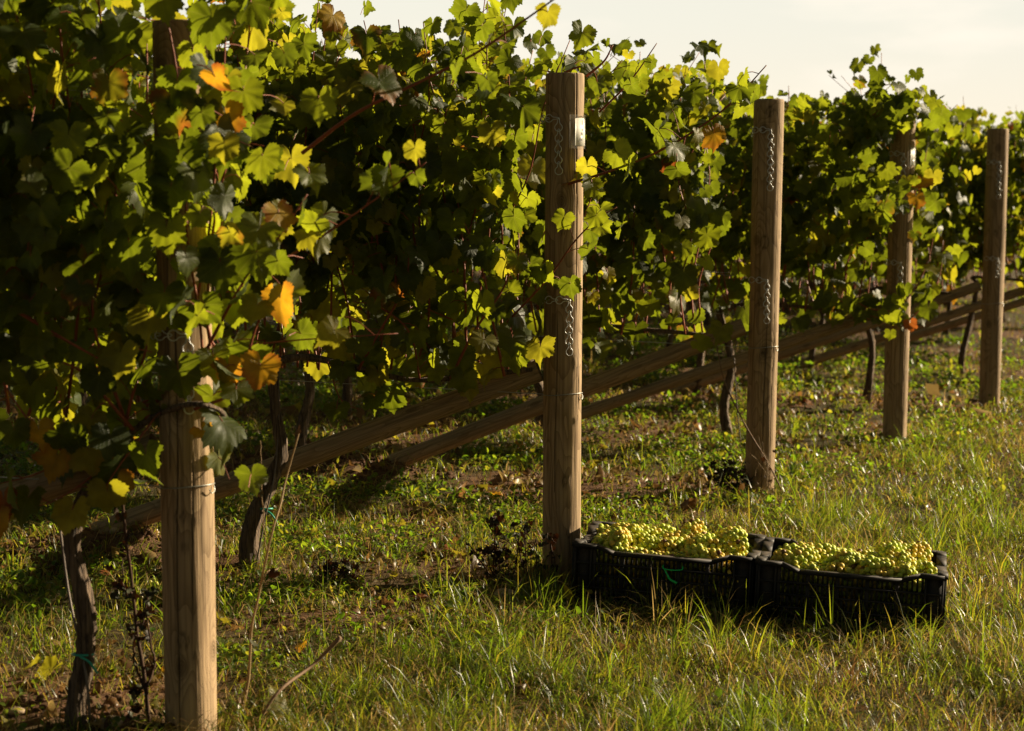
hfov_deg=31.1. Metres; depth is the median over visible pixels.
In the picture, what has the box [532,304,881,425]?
brace pole
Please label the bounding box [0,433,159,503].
brace pole
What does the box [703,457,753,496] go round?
withered plant
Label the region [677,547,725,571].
grape bunch
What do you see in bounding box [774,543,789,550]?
grape bunch
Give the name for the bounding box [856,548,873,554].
grape bunch
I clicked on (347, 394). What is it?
grape vine
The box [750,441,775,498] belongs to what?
withered plant
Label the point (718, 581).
grape bunch
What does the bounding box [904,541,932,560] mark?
grape bunch
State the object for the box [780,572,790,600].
grape bunch
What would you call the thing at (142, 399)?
grape vine
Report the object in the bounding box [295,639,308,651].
fallen leaf
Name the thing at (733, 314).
trellis wire
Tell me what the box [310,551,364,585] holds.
withered plant
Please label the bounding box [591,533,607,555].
grape bunch
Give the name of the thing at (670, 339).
grape vine
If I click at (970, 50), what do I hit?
sky
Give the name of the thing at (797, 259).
trellis wire
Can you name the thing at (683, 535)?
grape bunch
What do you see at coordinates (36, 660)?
fallen leaf
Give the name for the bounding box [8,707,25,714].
stone
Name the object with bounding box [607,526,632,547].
grape bunch
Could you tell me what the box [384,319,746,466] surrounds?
brace pole
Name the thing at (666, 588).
grape bunch
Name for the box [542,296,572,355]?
trellis chain
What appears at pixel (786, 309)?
grape vine
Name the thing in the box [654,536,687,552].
grape bunch
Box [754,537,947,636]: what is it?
harvest crate
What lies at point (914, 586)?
grape bunch
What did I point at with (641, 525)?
grape bunch
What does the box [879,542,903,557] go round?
grape bunch
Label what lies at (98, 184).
grape vine
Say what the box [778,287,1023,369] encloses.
brace pole
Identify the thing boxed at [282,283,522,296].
trellis wire
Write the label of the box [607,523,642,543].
grape bunch
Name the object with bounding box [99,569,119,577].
fallen leaf
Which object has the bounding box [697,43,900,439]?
grape vine
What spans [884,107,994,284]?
grape vine
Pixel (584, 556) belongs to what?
harvest crate
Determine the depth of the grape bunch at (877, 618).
5.83 m
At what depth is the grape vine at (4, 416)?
4.69 m
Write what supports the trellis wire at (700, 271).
attached to the wooden post at (766, 207)
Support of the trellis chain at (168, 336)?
attached to the wooden post at (188, 579)
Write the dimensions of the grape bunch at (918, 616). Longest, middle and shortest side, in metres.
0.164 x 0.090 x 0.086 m
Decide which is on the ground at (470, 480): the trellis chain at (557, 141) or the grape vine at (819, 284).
the grape vine at (819, 284)
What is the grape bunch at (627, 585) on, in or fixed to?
in the harvest crate at (584, 556)
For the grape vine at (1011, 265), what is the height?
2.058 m
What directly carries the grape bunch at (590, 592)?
in the harvest crate at (584, 556)
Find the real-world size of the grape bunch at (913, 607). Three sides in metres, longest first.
0.163 x 0.092 x 0.089 m
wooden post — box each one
[152,19,216,730]
[542,72,583,581]
[745,99,783,497]
[883,121,915,445]
[979,128,1008,407]
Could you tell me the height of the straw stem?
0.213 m
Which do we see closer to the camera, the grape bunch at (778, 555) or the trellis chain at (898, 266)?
the grape bunch at (778, 555)
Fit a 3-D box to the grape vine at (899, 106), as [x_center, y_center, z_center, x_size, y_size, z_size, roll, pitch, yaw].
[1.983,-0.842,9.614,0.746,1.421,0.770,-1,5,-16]
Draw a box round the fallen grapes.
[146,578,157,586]
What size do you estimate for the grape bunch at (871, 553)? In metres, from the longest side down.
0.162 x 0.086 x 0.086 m
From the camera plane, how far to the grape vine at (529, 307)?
13.46 m
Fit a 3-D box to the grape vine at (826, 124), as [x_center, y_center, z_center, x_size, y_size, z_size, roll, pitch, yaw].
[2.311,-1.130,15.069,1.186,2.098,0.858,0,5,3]
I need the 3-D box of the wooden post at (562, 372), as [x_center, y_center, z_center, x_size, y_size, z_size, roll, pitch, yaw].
[0.176,-0.007,6.355,0.135,1.986,0.134,0,5,0]
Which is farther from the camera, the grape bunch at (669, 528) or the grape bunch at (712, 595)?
the grape bunch at (669, 528)
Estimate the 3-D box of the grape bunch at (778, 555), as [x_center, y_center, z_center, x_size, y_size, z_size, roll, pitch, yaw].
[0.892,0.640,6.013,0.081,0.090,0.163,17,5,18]
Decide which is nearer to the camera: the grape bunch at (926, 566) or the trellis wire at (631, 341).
the grape bunch at (926, 566)
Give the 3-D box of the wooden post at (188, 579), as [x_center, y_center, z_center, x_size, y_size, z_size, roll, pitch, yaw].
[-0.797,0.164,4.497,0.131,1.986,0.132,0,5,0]
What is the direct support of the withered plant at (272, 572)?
on the ground at (470, 480)
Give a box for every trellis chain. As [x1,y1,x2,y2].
[150,330,194,414]
[540,114,562,174]
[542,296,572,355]
[748,277,769,323]
[749,126,773,190]
[884,259,902,283]
[889,151,905,175]
[984,256,999,277]
[986,160,1001,198]
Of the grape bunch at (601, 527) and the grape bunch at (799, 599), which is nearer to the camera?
the grape bunch at (799, 599)
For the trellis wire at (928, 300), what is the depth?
11.50 m
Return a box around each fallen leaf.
[21,653,40,671]
[34,655,62,684]
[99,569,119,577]
[152,594,161,603]
[158,667,163,678]
[217,637,233,647]
[220,648,248,660]
[264,696,293,719]
[269,685,294,707]
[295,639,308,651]
[352,577,363,592]
[413,593,427,600]
[432,458,449,471]
[515,440,526,451]
[581,467,589,475]
[599,438,609,443]
[672,422,683,431]
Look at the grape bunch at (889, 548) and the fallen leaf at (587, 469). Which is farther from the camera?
the fallen leaf at (587, 469)
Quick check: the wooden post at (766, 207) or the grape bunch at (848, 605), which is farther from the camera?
the wooden post at (766, 207)
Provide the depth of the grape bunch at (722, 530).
6.19 m
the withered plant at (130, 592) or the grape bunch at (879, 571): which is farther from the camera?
the grape bunch at (879, 571)
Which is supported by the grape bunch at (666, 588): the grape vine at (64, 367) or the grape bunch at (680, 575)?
the grape bunch at (680, 575)
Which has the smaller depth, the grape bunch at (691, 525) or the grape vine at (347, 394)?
the grape bunch at (691, 525)
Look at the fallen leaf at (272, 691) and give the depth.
4.79 m
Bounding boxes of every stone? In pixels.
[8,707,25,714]
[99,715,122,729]
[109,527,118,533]
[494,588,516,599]
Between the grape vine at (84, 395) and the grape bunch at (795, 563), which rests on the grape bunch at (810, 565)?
the grape bunch at (795, 563)
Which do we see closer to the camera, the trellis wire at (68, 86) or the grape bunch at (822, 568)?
the trellis wire at (68, 86)
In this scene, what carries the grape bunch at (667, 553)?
on the grape bunch at (647, 572)
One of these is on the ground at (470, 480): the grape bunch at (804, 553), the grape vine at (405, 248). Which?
the grape vine at (405, 248)
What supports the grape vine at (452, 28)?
on the ground at (470, 480)
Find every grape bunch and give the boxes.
[572,548,616,572]
[587,573,605,595]
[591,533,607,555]
[596,523,608,535]
[597,528,611,533]
[601,539,638,563]
[605,560,642,582]
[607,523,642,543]
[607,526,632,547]
[608,522,643,531]
[608,572,646,593]
[623,581,665,603]
[629,546,658,569]
[632,533,669,551]
[637,564,662,578]
[639,523,651,529]
[641,526,661,541]
[643,550,676,574]
[649,528,668,535]
[652,575,685,598]
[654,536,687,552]
[655,523,675,531]
[657,531,688,550]
[659,530,685,549]
[661,563,695,586]
[675,543,711,569]
[677,533,714,547]
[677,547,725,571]
[681,518,706,537]
[684,535,727,548]
[684,585,723,606]
[688,574,723,599]
[696,535,742,555]
[711,526,746,545]
[715,528,748,553]
[723,560,738,584]
[725,551,741,562]
[745,542,752,552]
[770,549,790,561]
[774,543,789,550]
[780,559,802,585]
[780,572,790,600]
[781,543,799,560]
[781,545,820,565]
[781,561,821,586]
[789,592,828,618]
[794,579,828,602]
[795,541,830,557]
[804,565,842,591]
[813,590,858,617]
[815,551,860,572]
[816,543,846,561]
[819,586,855,605]
[821,543,840,557]
[825,561,870,589]
[835,548,868,569]
[839,603,888,619]
[854,567,894,588]
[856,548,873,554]
[857,555,882,575]
[866,550,879,555]
[867,595,913,622]
[869,540,912,556]
[873,585,910,611]
[874,557,897,583]
[875,563,915,588]
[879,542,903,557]
[889,551,917,576]
[903,587,949,612]
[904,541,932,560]
[904,579,924,603]
[908,609,926,627]
[915,560,937,579]
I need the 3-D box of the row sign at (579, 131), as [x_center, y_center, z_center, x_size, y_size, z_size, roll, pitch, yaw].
[0.230,-0.796,6.265,0.034,0.114,0.119,2,6,20]
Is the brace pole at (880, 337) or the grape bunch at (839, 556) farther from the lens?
the brace pole at (880, 337)
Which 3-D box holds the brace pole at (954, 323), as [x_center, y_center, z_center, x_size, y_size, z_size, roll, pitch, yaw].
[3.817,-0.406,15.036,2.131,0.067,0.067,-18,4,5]
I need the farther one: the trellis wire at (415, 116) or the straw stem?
the trellis wire at (415, 116)
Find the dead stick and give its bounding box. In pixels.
[256,636,341,727]
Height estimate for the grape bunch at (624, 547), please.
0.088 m
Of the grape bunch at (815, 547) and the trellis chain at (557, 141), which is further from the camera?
the trellis chain at (557, 141)
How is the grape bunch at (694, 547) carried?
on the grape bunch at (680, 575)
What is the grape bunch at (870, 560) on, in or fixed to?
on the grape bunch at (879, 571)
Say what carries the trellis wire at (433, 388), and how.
attached to the wooden post at (562, 372)
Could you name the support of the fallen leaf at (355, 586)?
on the ground at (470, 480)
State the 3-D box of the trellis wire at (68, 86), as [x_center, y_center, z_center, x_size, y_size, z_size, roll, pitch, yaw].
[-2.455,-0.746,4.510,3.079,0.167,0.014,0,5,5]
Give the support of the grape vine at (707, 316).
on the ground at (470, 480)
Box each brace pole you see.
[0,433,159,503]
[83,361,542,533]
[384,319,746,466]
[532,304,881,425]
[663,281,981,394]
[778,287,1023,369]
[861,297,1023,349]
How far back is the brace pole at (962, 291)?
11.57 m
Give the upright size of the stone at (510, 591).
0.041 m
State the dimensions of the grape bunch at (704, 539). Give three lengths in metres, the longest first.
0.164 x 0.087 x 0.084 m
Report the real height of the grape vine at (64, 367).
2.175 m
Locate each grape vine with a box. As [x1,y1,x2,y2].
[0,0,560,730]
[0,408,8,439]
[11,0,157,380]
[51,44,313,421]
[130,50,253,407]
[187,0,766,569]
[230,324,235,336]
[253,2,491,447]
[322,56,482,418]
[466,35,749,365]
[493,87,617,386]
[504,54,718,424]
[526,254,598,336]
[638,96,746,346]
[663,81,829,394]
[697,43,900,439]
[704,271,717,324]
[742,111,842,277]
[783,277,796,312]
[784,110,886,370]
[807,88,981,402]
[816,116,874,322]
[819,63,962,340]
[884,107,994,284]
[914,105,1023,375]
[917,119,1013,334]
[1000,122,1023,274]
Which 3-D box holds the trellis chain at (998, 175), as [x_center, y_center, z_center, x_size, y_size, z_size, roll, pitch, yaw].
[2.981,-1.152,11.388,0.099,0.242,0.026,2,6,21]
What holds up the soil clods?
on the ground at (470, 480)
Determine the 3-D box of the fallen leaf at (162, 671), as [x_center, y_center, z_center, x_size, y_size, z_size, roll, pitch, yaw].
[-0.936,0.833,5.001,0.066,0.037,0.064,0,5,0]
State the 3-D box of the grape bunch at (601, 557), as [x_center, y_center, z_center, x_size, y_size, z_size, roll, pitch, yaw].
[0.277,0.638,6.063,0.163,0.090,0.089,9,-5,13]
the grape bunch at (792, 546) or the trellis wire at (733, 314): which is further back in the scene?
the trellis wire at (733, 314)
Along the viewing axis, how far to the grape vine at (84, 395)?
8.25 m
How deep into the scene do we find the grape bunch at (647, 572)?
6.02 m
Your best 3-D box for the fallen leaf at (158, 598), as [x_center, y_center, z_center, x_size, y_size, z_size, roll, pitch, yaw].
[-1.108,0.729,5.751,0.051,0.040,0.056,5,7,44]
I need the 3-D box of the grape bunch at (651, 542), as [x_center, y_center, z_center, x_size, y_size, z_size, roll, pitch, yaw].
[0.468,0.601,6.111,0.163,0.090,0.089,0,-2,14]
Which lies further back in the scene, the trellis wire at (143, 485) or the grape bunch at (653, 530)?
the grape bunch at (653, 530)
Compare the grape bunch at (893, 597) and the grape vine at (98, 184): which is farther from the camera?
the grape bunch at (893, 597)
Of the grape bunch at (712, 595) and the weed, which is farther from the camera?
the weed
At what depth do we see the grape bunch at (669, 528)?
6.24 m
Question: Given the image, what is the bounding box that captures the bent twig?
[716,346,786,498]
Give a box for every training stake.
[54,499,91,726]
[255,368,279,564]
[734,358,740,442]
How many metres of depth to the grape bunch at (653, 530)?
6.20 m
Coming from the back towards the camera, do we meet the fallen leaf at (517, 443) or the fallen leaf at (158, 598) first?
the fallen leaf at (517, 443)
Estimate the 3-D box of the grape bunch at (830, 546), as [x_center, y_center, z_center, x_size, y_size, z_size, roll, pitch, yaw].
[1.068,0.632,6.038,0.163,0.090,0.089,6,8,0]
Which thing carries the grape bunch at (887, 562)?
on the grape bunch
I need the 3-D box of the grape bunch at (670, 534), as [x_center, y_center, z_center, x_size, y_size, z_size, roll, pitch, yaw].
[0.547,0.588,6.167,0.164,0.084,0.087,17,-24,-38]
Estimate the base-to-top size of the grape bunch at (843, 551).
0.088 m
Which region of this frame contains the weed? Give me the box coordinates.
[487,551,515,569]
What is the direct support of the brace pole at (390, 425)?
attached to the wooden post at (562, 372)
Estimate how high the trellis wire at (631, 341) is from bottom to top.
0.234 m
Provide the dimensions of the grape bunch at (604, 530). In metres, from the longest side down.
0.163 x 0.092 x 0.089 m
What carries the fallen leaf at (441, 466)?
on the ground at (470, 480)
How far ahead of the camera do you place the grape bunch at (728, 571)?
5.92 m
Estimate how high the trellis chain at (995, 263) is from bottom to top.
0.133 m
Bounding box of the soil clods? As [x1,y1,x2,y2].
[0,387,907,729]
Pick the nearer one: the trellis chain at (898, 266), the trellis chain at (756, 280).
the trellis chain at (756, 280)
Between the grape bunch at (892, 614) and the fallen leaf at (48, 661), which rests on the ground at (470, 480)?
the fallen leaf at (48, 661)
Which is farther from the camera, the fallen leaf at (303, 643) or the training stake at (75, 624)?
the fallen leaf at (303, 643)
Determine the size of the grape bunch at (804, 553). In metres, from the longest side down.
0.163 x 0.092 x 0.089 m
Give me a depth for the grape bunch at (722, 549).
6.03 m
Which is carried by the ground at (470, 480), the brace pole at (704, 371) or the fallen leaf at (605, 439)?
the fallen leaf at (605, 439)
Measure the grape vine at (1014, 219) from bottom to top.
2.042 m
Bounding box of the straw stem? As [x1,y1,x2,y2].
[368,605,375,670]
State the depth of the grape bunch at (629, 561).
6.01 m
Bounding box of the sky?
[97,0,1023,131]
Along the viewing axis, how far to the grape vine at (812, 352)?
13.34 m
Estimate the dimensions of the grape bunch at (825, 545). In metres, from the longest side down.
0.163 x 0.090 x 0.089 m
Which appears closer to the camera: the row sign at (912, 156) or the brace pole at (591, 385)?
the brace pole at (591, 385)
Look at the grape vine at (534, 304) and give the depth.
11.69 m
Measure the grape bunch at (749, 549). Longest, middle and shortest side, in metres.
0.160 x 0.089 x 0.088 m
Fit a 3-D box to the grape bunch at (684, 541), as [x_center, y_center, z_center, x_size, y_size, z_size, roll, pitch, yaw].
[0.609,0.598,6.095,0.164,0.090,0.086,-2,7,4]
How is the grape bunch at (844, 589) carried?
on the grape bunch at (848, 605)
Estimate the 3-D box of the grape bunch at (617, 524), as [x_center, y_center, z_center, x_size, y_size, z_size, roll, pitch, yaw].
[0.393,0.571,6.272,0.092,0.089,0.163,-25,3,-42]
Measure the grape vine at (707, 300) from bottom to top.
2.083 m
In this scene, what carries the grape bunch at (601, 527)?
on the grape bunch
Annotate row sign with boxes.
[575,118,584,145]
[911,147,914,164]
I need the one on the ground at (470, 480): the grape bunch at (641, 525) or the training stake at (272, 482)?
the training stake at (272, 482)
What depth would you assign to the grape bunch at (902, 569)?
5.80 m
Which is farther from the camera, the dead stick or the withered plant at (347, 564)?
the withered plant at (347, 564)
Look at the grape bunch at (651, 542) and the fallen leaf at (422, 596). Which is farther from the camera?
the grape bunch at (651, 542)
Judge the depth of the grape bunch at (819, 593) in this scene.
5.86 m
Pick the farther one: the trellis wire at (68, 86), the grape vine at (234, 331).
the grape vine at (234, 331)
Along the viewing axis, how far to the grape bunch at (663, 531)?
6.20 m
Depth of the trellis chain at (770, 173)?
7.96 m
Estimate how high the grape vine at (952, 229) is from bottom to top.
2.043 m
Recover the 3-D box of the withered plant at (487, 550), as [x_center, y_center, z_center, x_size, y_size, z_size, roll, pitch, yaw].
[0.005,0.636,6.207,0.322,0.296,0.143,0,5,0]
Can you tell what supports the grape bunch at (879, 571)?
on the grape bunch at (902, 569)
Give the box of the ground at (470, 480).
[0,254,1023,730]
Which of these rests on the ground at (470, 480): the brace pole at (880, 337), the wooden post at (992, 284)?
the wooden post at (992, 284)
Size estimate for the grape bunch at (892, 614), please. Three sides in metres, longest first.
0.163 x 0.090 x 0.089 m
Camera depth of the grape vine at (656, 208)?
7.93 m
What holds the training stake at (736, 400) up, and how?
on the ground at (470, 480)
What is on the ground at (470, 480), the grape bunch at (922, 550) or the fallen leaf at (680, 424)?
the fallen leaf at (680, 424)
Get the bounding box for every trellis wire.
[0,477,214,493]
[30,84,89,90]
[151,109,506,122]
[152,372,582,399]
[154,247,734,275]
[267,321,778,350]
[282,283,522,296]
[473,278,1003,304]
[520,303,885,322]
[693,253,875,262]
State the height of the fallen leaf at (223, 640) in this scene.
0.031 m
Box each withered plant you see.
[106,505,162,721]
[241,425,300,715]
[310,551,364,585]
[466,510,559,586]
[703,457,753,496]
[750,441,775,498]
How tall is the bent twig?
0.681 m
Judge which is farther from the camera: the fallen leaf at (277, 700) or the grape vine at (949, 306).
the grape vine at (949, 306)
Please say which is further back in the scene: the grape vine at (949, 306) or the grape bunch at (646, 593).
the grape vine at (949, 306)
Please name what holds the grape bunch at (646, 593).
in the harvest crate at (584, 556)
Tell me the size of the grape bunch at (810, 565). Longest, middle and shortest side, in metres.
0.163 x 0.092 x 0.089 m
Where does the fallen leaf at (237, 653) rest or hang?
on the ground at (470, 480)
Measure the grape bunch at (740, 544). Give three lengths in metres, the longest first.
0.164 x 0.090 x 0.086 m
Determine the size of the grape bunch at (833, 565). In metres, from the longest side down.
0.164 x 0.087 x 0.087 m
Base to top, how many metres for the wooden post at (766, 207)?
1.991 m
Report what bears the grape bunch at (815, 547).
on the grape bunch
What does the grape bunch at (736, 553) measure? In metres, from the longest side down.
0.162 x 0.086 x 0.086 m
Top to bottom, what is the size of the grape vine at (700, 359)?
2.043 m
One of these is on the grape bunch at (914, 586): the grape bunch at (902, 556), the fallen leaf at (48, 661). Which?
the grape bunch at (902, 556)
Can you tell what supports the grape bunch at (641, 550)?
on the grape bunch at (647, 572)
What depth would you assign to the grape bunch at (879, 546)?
6.03 m
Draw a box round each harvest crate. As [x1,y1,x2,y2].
[571,521,765,616]
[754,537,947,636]

